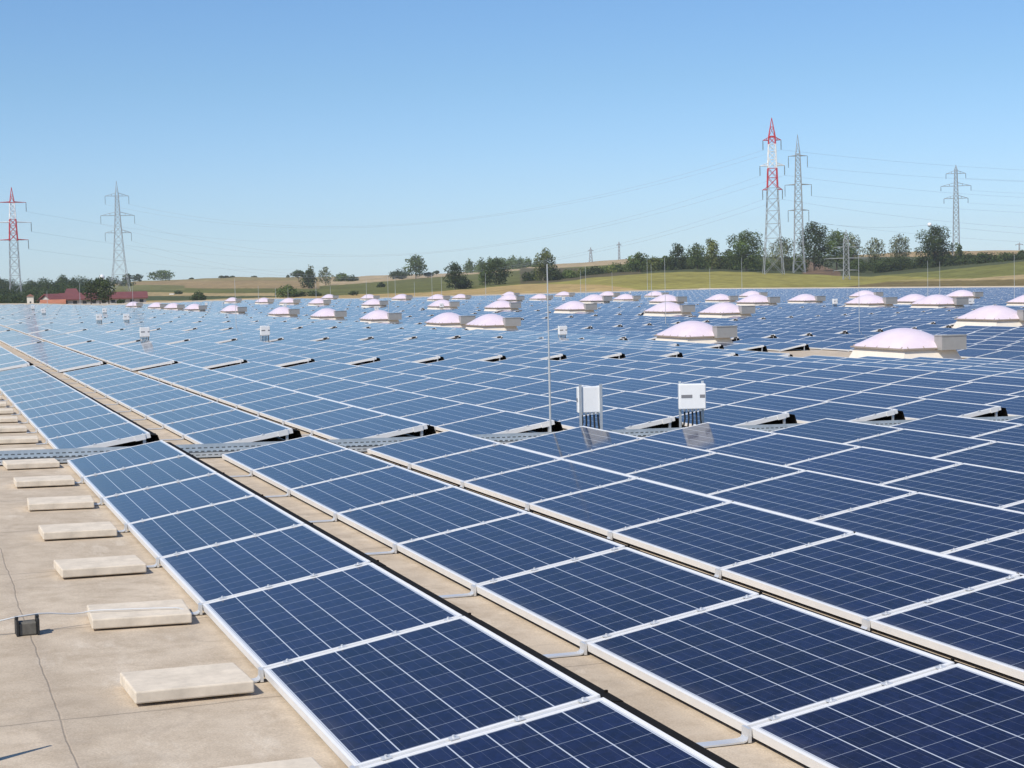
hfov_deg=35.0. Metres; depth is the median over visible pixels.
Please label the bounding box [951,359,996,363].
solar panel
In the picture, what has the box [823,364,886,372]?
solar panel
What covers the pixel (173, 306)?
skylight dome
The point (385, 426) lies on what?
solar panel
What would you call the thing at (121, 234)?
power pylon
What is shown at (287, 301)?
skylight dome
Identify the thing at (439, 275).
power line
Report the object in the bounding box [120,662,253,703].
ballast slab
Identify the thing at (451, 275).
broadleaf tree
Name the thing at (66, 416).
solar panel
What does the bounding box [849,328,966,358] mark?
skylight dome
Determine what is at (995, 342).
solar panel
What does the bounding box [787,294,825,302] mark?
skylight dome
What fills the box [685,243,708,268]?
broadleaf tree
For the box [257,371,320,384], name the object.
solar panel
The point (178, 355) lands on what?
solar panel
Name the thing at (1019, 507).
solar panel
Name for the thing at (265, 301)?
skylight dome
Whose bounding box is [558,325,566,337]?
junction box
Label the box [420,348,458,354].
solar panel
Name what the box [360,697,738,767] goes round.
solar panel
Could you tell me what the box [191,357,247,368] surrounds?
solar panel
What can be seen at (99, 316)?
door
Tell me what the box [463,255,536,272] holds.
forest
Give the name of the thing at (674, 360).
solar panel
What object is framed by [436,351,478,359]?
solar panel
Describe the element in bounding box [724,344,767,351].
solar panel
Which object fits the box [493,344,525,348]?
solar panel
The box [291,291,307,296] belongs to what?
bush
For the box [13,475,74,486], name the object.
ballast slab
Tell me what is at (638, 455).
solar panel
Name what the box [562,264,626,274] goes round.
hedge
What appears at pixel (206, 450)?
cable tray
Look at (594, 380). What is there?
solar panel
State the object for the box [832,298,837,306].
junction box
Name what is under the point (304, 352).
solar panel
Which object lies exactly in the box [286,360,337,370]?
solar panel
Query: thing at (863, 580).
solar panel
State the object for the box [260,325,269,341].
junction box
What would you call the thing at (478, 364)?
solar panel
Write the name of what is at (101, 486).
solar panel
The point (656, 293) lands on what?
skylight dome
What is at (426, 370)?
solar panel
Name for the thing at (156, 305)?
skylight dome
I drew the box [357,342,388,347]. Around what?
solar panel
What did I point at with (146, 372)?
solar panel
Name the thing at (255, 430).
solar panel
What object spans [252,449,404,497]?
solar panel
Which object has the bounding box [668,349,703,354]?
solar panel
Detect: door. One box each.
[96,314,101,319]
[140,328,149,335]
[261,326,269,334]
[559,326,566,333]
[680,385,704,408]
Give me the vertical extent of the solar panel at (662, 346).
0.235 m
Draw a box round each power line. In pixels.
[102,185,753,256]
[106,214,736,278]
[110,150,778,227]
[133,204,749,276]
[783,199,1023,227]
[786,175,1006,196]
[787,150,1014,169]
[809,167,1022,181]
[815,222,1016,241]
[816,196,1023,212]
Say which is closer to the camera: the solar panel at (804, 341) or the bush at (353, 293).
the solar panel at (804, 341)
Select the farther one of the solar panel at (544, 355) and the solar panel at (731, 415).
the solar panel at (544, 355)
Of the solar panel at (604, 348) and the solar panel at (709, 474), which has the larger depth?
the solar panel at (604, 348)
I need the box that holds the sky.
[0,0,1023,284]
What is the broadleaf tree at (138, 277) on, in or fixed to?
on the ground
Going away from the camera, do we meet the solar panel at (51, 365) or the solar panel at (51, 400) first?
the solar panel at (51, 400)
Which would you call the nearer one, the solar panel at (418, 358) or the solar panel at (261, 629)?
the solar panel at (261, 629)
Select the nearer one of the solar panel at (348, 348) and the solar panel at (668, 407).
the solar panel at (668, 407)
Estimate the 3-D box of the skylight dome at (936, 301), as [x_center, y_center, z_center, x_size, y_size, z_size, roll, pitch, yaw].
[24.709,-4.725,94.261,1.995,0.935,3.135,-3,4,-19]
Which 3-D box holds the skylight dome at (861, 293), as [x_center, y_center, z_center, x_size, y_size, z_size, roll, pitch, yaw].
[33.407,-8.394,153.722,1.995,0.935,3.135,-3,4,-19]
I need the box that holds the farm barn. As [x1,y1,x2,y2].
[59,291,147,303]
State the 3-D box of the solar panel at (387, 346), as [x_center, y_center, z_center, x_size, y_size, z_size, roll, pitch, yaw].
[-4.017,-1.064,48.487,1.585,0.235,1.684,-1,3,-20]
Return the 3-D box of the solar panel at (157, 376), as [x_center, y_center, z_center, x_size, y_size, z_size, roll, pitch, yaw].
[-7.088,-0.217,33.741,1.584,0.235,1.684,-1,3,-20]
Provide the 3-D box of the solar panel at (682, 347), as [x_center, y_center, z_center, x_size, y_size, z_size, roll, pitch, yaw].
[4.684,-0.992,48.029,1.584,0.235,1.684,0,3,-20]
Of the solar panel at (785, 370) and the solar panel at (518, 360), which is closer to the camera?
the solar panel at (785, 370)
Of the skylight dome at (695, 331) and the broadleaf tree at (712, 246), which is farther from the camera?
the broadleaf tree at (712, 246)
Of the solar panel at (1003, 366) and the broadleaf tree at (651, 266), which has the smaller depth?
the solar panel at (1003, 366)
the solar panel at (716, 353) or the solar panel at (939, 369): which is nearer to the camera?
the solar panel at (939, 369)
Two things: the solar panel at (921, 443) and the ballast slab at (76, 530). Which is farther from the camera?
the solar panel at (921, 443)
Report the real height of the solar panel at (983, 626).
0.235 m
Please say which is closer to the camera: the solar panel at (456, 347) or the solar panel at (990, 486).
the solar panel at (990, 486)
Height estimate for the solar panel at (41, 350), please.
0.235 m
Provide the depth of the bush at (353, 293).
555.92 m
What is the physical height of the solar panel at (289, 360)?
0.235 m
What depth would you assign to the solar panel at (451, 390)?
27.05 m
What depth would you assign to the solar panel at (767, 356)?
40.28 m
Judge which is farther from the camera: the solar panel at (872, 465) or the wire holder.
the solar panel at (872, 465)
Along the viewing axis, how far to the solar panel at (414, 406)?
23.36 m
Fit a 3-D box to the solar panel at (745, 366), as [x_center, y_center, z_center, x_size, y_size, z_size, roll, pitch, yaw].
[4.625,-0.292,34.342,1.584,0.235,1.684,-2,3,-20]
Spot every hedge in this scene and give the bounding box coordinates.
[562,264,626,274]
[624,256,788,269]
[842,251,1023,272]
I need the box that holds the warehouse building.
[0,286,1023,767]
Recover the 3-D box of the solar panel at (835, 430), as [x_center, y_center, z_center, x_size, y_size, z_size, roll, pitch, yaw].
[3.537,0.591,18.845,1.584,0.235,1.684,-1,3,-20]
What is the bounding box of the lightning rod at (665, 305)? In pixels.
[664,258,665,323]
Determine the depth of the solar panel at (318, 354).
42.86 m
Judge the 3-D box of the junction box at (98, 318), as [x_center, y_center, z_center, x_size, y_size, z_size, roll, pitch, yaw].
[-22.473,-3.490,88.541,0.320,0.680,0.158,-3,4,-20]
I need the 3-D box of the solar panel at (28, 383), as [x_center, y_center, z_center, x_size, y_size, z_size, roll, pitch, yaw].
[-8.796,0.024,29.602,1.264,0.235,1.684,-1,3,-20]
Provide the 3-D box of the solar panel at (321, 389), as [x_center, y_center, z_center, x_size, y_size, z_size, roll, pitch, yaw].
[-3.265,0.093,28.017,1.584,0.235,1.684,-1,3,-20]
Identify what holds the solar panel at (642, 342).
on the warehouse building
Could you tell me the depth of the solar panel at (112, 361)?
41.18 m
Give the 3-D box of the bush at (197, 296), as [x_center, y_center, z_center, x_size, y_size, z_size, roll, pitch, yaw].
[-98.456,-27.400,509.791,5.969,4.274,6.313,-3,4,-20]
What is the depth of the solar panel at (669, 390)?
26.81 m
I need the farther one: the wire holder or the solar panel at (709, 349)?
the solar panel at (709, 349)
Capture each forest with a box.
[0,275,86,302]
[72,276,135,288]
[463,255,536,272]
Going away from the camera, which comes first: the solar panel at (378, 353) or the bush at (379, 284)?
the solar panel at (378, 353)
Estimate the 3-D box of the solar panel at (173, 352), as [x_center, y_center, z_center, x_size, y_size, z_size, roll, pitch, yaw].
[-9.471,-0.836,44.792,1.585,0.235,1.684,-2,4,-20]
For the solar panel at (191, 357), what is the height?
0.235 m
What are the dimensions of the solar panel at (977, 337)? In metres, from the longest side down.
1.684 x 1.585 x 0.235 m
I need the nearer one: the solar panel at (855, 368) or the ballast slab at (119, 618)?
the ballast slab at (119, 618)
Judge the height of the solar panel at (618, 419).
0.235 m
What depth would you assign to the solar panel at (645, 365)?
35.49 m
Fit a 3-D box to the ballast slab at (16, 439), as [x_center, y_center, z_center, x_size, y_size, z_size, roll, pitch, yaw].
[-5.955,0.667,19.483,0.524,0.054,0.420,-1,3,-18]
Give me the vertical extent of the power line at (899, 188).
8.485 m
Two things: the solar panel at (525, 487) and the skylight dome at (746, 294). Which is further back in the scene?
the skylight dome at (746, 294)
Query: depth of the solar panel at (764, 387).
27.11 m
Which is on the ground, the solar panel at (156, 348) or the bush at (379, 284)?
the bush at (379, 284)
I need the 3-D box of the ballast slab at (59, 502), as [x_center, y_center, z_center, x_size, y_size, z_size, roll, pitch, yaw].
[-3.778,0.993,13.602,0.524,0.055,0.420,-1,4,-18]
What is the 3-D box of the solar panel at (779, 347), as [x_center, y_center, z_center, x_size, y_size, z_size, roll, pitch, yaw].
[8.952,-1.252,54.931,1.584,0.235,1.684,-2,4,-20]
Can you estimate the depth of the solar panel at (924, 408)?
22.21 m
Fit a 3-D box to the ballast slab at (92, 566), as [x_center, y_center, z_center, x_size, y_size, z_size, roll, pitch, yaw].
[-2.647,1.169,10.437,0.524,0.054,0.420,-2,3,-23]
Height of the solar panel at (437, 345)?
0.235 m
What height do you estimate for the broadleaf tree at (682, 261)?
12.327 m
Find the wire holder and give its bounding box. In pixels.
[14,614,39,636]
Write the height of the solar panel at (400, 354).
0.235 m
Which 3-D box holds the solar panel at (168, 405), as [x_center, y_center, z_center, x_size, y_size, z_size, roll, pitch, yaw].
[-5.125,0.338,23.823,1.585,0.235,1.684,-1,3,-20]
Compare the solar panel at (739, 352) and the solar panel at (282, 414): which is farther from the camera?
the solar panel at (739, 352)
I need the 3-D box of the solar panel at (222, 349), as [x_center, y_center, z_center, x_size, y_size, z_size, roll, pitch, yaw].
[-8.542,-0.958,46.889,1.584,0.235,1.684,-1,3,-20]
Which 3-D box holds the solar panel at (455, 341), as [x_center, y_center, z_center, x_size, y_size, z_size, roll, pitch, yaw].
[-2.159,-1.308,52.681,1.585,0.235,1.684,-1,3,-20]
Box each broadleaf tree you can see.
[122,273,131,281]
[131,274,142,281]
[147,270,175,280]
[299,269,317,287]
[318,266,333,284]
[402,254,427,278]
[443,261,467,288]
[478,264,492,284]
[480,258,512,284]
[533,248,556,280]
[624,252,650,271]
[645,257,662,270]
[654,256,675,270]
[666,243,692,269]
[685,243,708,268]
[703,238,722,268]
[718,249,737,269]
[720,228,769,270]
[766,237,799,270]
[797,221,831,270]
[818,229,855,269]
[845,232,864,263]
[862,237,885,260]
[888,233,911,261]
[912,225,957,266]
[954,243,965,260]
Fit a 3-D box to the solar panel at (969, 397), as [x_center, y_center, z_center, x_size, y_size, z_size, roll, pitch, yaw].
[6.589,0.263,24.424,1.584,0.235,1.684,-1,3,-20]
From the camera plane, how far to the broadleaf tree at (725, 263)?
631.67 m
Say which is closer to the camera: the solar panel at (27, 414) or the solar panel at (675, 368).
the solar panel at (27, 414)
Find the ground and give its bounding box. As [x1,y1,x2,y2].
[16,250,1023,301]
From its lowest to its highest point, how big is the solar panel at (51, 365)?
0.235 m
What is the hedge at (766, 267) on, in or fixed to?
on the ground
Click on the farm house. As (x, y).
(73, 290)
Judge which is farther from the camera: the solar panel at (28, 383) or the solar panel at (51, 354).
the solar panel at (51, 354)
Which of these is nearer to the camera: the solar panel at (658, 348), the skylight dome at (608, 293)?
the solar panel at (658, 348)
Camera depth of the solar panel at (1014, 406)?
23.27 m
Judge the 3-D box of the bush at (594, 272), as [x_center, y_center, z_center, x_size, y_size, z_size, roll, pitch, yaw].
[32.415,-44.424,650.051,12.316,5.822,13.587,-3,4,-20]
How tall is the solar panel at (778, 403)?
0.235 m
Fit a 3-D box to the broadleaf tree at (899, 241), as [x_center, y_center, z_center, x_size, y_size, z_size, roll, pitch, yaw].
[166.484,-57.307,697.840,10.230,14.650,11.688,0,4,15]
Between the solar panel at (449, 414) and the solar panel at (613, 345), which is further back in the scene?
the solar panel at (613, 345)
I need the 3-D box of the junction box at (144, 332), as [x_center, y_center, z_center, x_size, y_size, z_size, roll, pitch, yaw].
[-12.243,-1.581,54.219,0.320,0.680,0.158,-3,4,-20]
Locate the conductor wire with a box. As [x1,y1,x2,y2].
[0,607,182,621]
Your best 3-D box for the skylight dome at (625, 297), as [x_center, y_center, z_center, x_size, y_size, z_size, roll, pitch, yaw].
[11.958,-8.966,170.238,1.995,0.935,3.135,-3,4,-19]
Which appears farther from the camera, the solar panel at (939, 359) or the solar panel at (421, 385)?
the solar panel at (939, 359)
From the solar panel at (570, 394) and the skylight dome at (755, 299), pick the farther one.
the skylight dome at (755, 299)
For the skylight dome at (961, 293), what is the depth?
138.50 m
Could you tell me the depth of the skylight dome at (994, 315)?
65.49 m
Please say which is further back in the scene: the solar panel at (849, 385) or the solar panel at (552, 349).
the solar panel at (552, 349)
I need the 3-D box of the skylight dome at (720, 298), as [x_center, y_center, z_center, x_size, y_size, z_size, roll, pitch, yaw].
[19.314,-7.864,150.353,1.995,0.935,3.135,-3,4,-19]
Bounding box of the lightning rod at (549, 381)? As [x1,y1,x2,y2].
[547,264,551,431]
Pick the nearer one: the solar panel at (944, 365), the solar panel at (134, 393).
the solar panel at (134, 393)
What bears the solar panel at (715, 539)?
on the warehouse building
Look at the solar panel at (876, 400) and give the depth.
23.97 m
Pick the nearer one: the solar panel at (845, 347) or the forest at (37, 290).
the solar panel at (845, 347)
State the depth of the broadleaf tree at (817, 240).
645.66 m
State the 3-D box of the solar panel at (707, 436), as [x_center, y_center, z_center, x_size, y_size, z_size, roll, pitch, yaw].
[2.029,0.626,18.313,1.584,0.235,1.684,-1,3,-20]
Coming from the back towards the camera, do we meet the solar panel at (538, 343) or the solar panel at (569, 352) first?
the solar panel at (538, 343)
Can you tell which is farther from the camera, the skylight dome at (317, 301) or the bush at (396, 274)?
the bush at (396, 274)
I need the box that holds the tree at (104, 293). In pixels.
[81,275,115,303]
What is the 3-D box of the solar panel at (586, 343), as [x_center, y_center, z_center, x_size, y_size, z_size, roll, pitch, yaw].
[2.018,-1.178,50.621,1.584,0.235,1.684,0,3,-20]
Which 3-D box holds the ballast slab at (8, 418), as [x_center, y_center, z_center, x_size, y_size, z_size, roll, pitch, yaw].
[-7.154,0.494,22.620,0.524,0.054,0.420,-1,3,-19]
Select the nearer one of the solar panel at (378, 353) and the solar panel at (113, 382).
the solar panel at (113, 382)
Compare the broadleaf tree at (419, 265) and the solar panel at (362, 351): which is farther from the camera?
the broadleaf tree at (419, 265)
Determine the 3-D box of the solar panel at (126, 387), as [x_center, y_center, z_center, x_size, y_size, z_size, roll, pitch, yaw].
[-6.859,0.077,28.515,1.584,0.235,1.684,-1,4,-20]
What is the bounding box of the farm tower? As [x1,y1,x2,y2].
[27,294,33,302]
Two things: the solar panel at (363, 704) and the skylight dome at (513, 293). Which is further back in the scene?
the skylight dome at (513, 293)
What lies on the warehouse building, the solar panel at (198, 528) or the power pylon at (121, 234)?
the solar panel at (198, 528)
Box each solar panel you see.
[0,360,33,370]
[0,365,40,375]
[0,368,48,380]
[0,372,56,385]
[0,376,63,394]
[0,381,71,400]
[5,386,80,407]
[11,391,93,414]
[18,397,105,423]
[22,346,65,356]
[26,404,119,432]
[28,348,71,358]
[32,350,77,360]
[36,412,136,444]
[37,352,83,363]
[37,354,88,366]
[43,356,98,369]
[47,422,159,448]
[52,359,106,372]
[63,364,119,378]
[67,440,194,483]
[70,367,130,382]
[76,371,142,387]
[81,346,118,354]
[83,455,226,504]
[85,374,153,392]
[87,347,130,357]
[93,349,138,359]
[94,379,168,398]
[99,351,142,361]
[103,473,266,532]
[104,384,182,404]
[106,353,152,364]
[114,355,168,367]
[116,389,199,411]
[122,358,177,370]
[127,495,317,567]
[131,395,219,419]
[138,345,176,352]
[138,363,192,376]
[145,346,183,354]
[146,402,242,429]
[148,366,210,380]
[153,348,193,356]
[159,524,385,614]
[160,369,221,385]
[161,409,267,439]
[162,350,203,358]
[170,352,216,362]
[172,373,241,389]
[179,354,235,365]
[184,418,301,443]
[186,377,255,395]
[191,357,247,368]
[194,344,231,350]
[201,381,275,401]
[202,562,479,682]
[204,346,241,352]
[213,361,267,372]
[214,347,252,354]
[218,387,296,407]
[221,435,355,476]
[224,349,264,357]
[225,364,284,376]
[235,351,278,359]
[237,392,324,415]
[241,368,301,380]
[247,353,300,364]
[250,343,283,349]
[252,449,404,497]
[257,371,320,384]
[259,399,356,424]
[260,356,314,365]
[262,345,297,351]
[263,616,623,767]
[273,347,309,353]
[273,375,344,389]
[284,406,386,435]
[286,348,324,355]
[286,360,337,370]
[290,465,464,522]
[293,379,368,395]
[300,350,339,357]
[303,363,358,373]
[305,342,335,348]
[311,352,363,363]
[313,414,435,439]
[316,344,350,350]
[317,384,396,401]
[321,366,381,377]
[329,346,366,351]
[329,355,380,363]
[337,486,538,554]
[340,390,426,408]
[342,370,404,382]
[344,347,382,354]
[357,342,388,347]
[358,359,409,368]
[359,349,399,356]
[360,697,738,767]
[362,373,430,386]
[367,430,503,468]
[368,396,462,416]
[369,343,402,348]
[376,351,424,362]
[378,362,430,371]
[385,345,419,350]
[387,378,459,391]
[395,354,443,362]
[396,512,638,597]
[400,365,456,375]
[400,403,503,430]
[403,347,439,352]
[407,341,438,346]
[411,443,560,487]
[412,382,492,397]
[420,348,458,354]
[421,343,455,347]
[423,368,481,379]
[428,358,477,366]
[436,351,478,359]
[436,411,562,434]
[439,339,471,343]
[441,344,471,349]
[443,388,529,404]
[446,353,505,361]
[449,372,511,383]
[450,360,502,369]
[457,340,485,344]
[458,346,493,351]
[464,459,639,510]
[472,342,507,346]
[475,363,529,373]
[475,376,545,388]
[476,348,515,353]
[476,547,774,657]
[479,393,570,412]
[487,339,515,342]
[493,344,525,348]
[496,357,543,364]
[497,350,537,357]
[499,367,559,376]
[506,340,535,344]
[506,352,566,360]
[506,380,583,394]
[506,426,642,457]
[511,345,544,350]
[516,400,617,420]
[520,359,570,367]
[522,341,554,345]
[528,370,591,381]
[529,478,733,539]
[531,347,569,352]
[539,339,564,341]
[543,385,623,400]
[544,343,576,347]
[547,362,600,371]
[553,349,592,356]
[555,341,581,343]
[558,356,606,362]
[558,408,682,429]
[560,374,630,385]
[561,438,717,474]
[563,344,597,349]
[567,351,625,358]
[573,365,634,374]
[576,342,605,344]
[582,340,609,342]
[584,346,621,351]
[585,358,635,365]
[587,595,973,747]
[595,343,625,346]
[602,378,670,391]
[602,391,672,407]
[604,341,627,344]
[608,348,647,354]
[608,369,670,378]
[612,502,854,578]
[616,361,668,369]
[621,345,648,348]
[622,343,651,345]
[622,354,667,361]
[624,397,725,416]
[625,350,682,357]
[626,453,804,494]
[628,341,652,343]
[635,383,717,397]
[642,372,711,383]
[642,422,776,449]
[643,347,675,350]
[646,364,704,372]
[647,342,678,345]
[647,344,673,347]
[650,357,701,364]
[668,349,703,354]
[669,346,700,349]
[670,342,693,345]
[675,404,796,425]
[681,360,737,367]
[681,376,754,388]
[682,354,727,359]
[683,343,723,348]
[683,351,737,356]
[683,367,744,376]
[692,348,728,350]
[706,389,769,404]
[708,433,860,465]
[708,470,917,520]
[710,342,737,346]
[715,356,765,362]
[716,363,775,370]
[718,349,757,354]
[720,533,1023,630]
[721,371,786,380]
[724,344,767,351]
[724,381,805,394]
[728,394,828,411]
[738,352,792,356]
[746,341,779,345]
[746,354,788,358]
[748,358,802,365]
[750,663,1023,767]
[754,366,817,374]
[761,375,835,385]
[766,342,809,351]
[770,418,902,443]
[772,386,860,400]
[780,357,825,361]
[785,361,843,368]
[786,340,817,343]
[786,446,961,483]
[787,402,904,422]
[795,369,862,378]
[803,355,847,359]
[806,379,889,391]
[808,341,845,349]
[812,492,1023,553]
[816,359,863,364]
[823,342,855,351]
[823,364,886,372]
[824,337,860,341]
[827,392,925,407]
[838,358,884,362]
[841,373,914,383]
[845,429,995,457]
[850,338,865,342]
[854,362,907,367]
[860,356,902,359]
[861,384,951,397]
[868,368,936,376]
[870,576,1023,680]
[875,360,924,365]
[881,463,1023,507]
[889,414,1022,437]
[890,377,971,388]
[890,399,1007,419]
[893,358,941,362]
[898,365,955,371]
[911,357,955,360]
[915,363,969,368]
[916,371,990,380]
[920,390,1018,404]
[934,441,1023,472]
[937,361,982,365]
[942,369,1006,375]
[942,531,1023,574]
[947,382,1023,394]
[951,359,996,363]
[957,348,1001,357]
[960,366,1020,371]
[965,357,1007,361]
[966,335,995,339]
[967,332,1002,335]
[967,339,985,343]
[967,344,1011,349]
[969,376,1023,385]
[972,424,1023,444]
[975,340,1019,344]
[975,350,1023,358]
[978,364,1023,368]
[985,336,1023,340]
[986,396,1023,415]
[991,362,1023,365]
[992,372,1023,377]
[1002,502,1023,511]
[1003,360,1023,362]
[1003,416,1023,423]
[1005,356,1023,360]
[1008,391,1023,395]
[1012,369,1023,372]
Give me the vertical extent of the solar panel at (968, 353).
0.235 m
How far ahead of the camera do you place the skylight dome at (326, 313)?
111.59 m
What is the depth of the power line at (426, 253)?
632.46 m
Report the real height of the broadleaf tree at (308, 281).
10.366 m
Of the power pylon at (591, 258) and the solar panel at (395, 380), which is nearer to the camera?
the solar panel at (395, 380)
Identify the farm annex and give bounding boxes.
[37,294,66,301]
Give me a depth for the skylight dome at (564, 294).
223.41 m
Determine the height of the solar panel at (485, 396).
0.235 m
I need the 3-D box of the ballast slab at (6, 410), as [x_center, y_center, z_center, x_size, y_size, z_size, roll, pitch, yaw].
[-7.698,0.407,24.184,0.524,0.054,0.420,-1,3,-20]
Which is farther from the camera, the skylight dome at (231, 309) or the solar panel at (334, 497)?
the skylight dome at (231, 309)
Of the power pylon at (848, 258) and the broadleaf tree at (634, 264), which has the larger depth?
the broadleaf tree at (634, 264)
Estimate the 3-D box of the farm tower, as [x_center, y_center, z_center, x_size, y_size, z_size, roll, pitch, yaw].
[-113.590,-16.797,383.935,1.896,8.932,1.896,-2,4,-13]
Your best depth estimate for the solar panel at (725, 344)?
55.93 m
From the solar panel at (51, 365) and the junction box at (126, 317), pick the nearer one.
the solar panel at (51, 365)
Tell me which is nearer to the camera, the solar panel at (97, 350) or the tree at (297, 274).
the solar panel at (97, 350)
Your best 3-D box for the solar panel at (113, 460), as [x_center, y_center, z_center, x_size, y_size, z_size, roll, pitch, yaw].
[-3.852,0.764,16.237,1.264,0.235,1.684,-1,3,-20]
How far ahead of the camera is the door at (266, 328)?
55.54 m
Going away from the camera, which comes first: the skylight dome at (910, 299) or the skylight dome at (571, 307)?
the skylight dome at (571, 307)
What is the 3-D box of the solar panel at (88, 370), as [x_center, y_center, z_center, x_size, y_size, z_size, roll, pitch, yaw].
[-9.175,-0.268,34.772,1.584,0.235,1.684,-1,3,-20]
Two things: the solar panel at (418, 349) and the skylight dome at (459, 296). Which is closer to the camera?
the solar panel at (418, 349)
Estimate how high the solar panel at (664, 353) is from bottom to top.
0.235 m
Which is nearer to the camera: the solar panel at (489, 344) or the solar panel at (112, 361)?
the solar panel at (112, 361)
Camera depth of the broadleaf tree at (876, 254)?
700.34 m
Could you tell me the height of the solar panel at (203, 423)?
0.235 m
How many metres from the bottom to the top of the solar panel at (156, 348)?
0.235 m
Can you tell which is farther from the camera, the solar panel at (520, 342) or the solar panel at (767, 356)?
the solar panel at (520, 342)
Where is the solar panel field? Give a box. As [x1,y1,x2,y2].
[0,287,1023,364]
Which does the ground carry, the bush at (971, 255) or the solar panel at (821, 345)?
the bush at (971, 255)
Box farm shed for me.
[40,299,65,303]
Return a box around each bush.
[189,290,206,300]
[273,285,298,297]
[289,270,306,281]
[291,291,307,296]
[307,290,321,295]
[333,272,348,280]
[347,274,358,280]
[348,291,357,295]
[376,281,385,287]
[388,268,408,278]
[423,272,434,276]
[454,275,474,288]
[521,271,541,280]
[545,264,563,280]
[561,269,581,278]
[577,266,608,275]
[602,262,630,272]
[787,254,811,271]
[849,257,868,270]
[871,257,903,272]
[892,255,919,270]
[910,256,932,267]
[957,251,974,260]
[971,252,998,263]
[996,252,1010,261]
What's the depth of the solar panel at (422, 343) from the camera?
50.72 m
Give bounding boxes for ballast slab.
[0,401,6,406]
[0,408,13,413]
[0,416,17,421]
[0,425,26,431]
[0,435,37,443]
[0,447,44,450]
[3,458,59,468]
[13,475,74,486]
[27,495,93,510]
[38,521,116,539]
[54,555,146,577]
[87,599,191,628]
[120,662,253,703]
[220,757,321,767]
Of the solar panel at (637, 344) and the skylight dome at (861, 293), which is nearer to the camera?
the solar panel at (637, 344)
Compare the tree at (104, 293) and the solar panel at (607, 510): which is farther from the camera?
the tree at (104, 293)
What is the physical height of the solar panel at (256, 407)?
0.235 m
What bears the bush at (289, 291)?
on the ground
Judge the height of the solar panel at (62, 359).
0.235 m
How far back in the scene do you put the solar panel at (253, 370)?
34.32 m
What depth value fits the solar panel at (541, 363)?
36.49 m
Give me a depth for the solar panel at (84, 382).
31.66 m
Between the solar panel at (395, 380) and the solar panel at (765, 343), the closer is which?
the solar panel at (395, 380)
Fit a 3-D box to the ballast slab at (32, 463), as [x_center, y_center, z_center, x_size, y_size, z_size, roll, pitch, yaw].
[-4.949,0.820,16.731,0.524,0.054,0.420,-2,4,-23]
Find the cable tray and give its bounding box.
[0,416,1022,464]
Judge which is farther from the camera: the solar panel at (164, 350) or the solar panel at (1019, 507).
the solar panel at (164, 350)
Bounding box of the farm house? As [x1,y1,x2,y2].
[65,288,78,292]
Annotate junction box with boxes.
[96,314,101,324]
[123,313,129,322]
[139,326,149,340]
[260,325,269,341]
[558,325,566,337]
[576,384,602,429]
[678,381,705,427]
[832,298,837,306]
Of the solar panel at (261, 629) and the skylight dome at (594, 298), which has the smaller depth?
the solar panel at (261, 629)
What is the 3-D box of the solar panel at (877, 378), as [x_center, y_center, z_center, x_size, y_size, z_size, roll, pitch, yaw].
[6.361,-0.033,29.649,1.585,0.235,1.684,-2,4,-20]
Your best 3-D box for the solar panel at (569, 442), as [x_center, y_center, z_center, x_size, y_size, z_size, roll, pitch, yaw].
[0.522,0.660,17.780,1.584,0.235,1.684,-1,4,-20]
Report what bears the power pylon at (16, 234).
on the ground
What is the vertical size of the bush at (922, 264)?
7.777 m
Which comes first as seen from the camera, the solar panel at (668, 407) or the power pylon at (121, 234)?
the solar panel at (668, 407)
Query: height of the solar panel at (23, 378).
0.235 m
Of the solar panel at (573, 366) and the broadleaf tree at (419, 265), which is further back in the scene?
the broadleaf tree at (419, 265)
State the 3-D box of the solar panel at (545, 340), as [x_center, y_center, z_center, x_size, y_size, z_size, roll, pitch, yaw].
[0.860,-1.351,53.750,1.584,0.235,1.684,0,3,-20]
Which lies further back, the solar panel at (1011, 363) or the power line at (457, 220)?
the power line at (457, 220)
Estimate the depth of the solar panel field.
82.31 m
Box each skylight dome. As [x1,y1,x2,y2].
[125,302,142,307]
[148,302,166,308]
[164,303,184,309]
[184,304,206,310]
[220,305,246,313]
[224,297,241,303]
[255,298,273,303]
[268,307,299,316]
[279,298,300,304]
[308,298,330,305]
[310,308,346,319]
[321,294,338,299]
[359,310,401,323]
[360,294,379,300]
[361,299,387,307]
[391,294,412,300]
[424,312,475,326]
[427,294,449,300]
[427,299,459,309]
[451,294,470,299]
[465,314,520,330]
[484,300,520,310]
[497,294,524,301]
[501,292,519,296]
[529,294,552,300]
[553,301,596,313]
[554,291,574,296]
[579,294,611,303]
[599,291,619,296]
[612,294,640,300]
[643,302,694,315]
[644,291,668,296]
[648,294,686,303]
[654,321,736,343]
[698,302,754,317]
[705,294,737,301]
[735,294,779,305]
[739,291,767,297]
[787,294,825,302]
[844,294,897,306]
[848,290,882,297]
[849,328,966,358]
[897,294,926,303]
[910,294,968,307]
[945,290,982,297]
[953,305,1023,327]
[1006,295,1023,305]
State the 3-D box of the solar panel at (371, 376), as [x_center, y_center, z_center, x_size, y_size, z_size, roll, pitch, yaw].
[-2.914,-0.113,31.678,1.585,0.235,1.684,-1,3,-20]
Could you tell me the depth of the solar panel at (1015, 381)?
28.94 m
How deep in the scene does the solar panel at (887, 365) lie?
35.56 m
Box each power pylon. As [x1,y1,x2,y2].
[0,187,31,292]
[100,181,134,291]
[588,247,592,261]
[617,242,620,259]
[759,118,784,274]
[788,134,811,272]
[824,231,858,279]
[941,165,970,254]
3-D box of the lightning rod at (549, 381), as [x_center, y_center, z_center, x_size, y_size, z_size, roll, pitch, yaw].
[0.442,-0.374,19.445,0.340,2.117,0.340,-3,4,-20]
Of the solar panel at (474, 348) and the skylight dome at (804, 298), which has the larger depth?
the skylight dome at (804, 298)
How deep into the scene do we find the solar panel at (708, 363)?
36.02 m

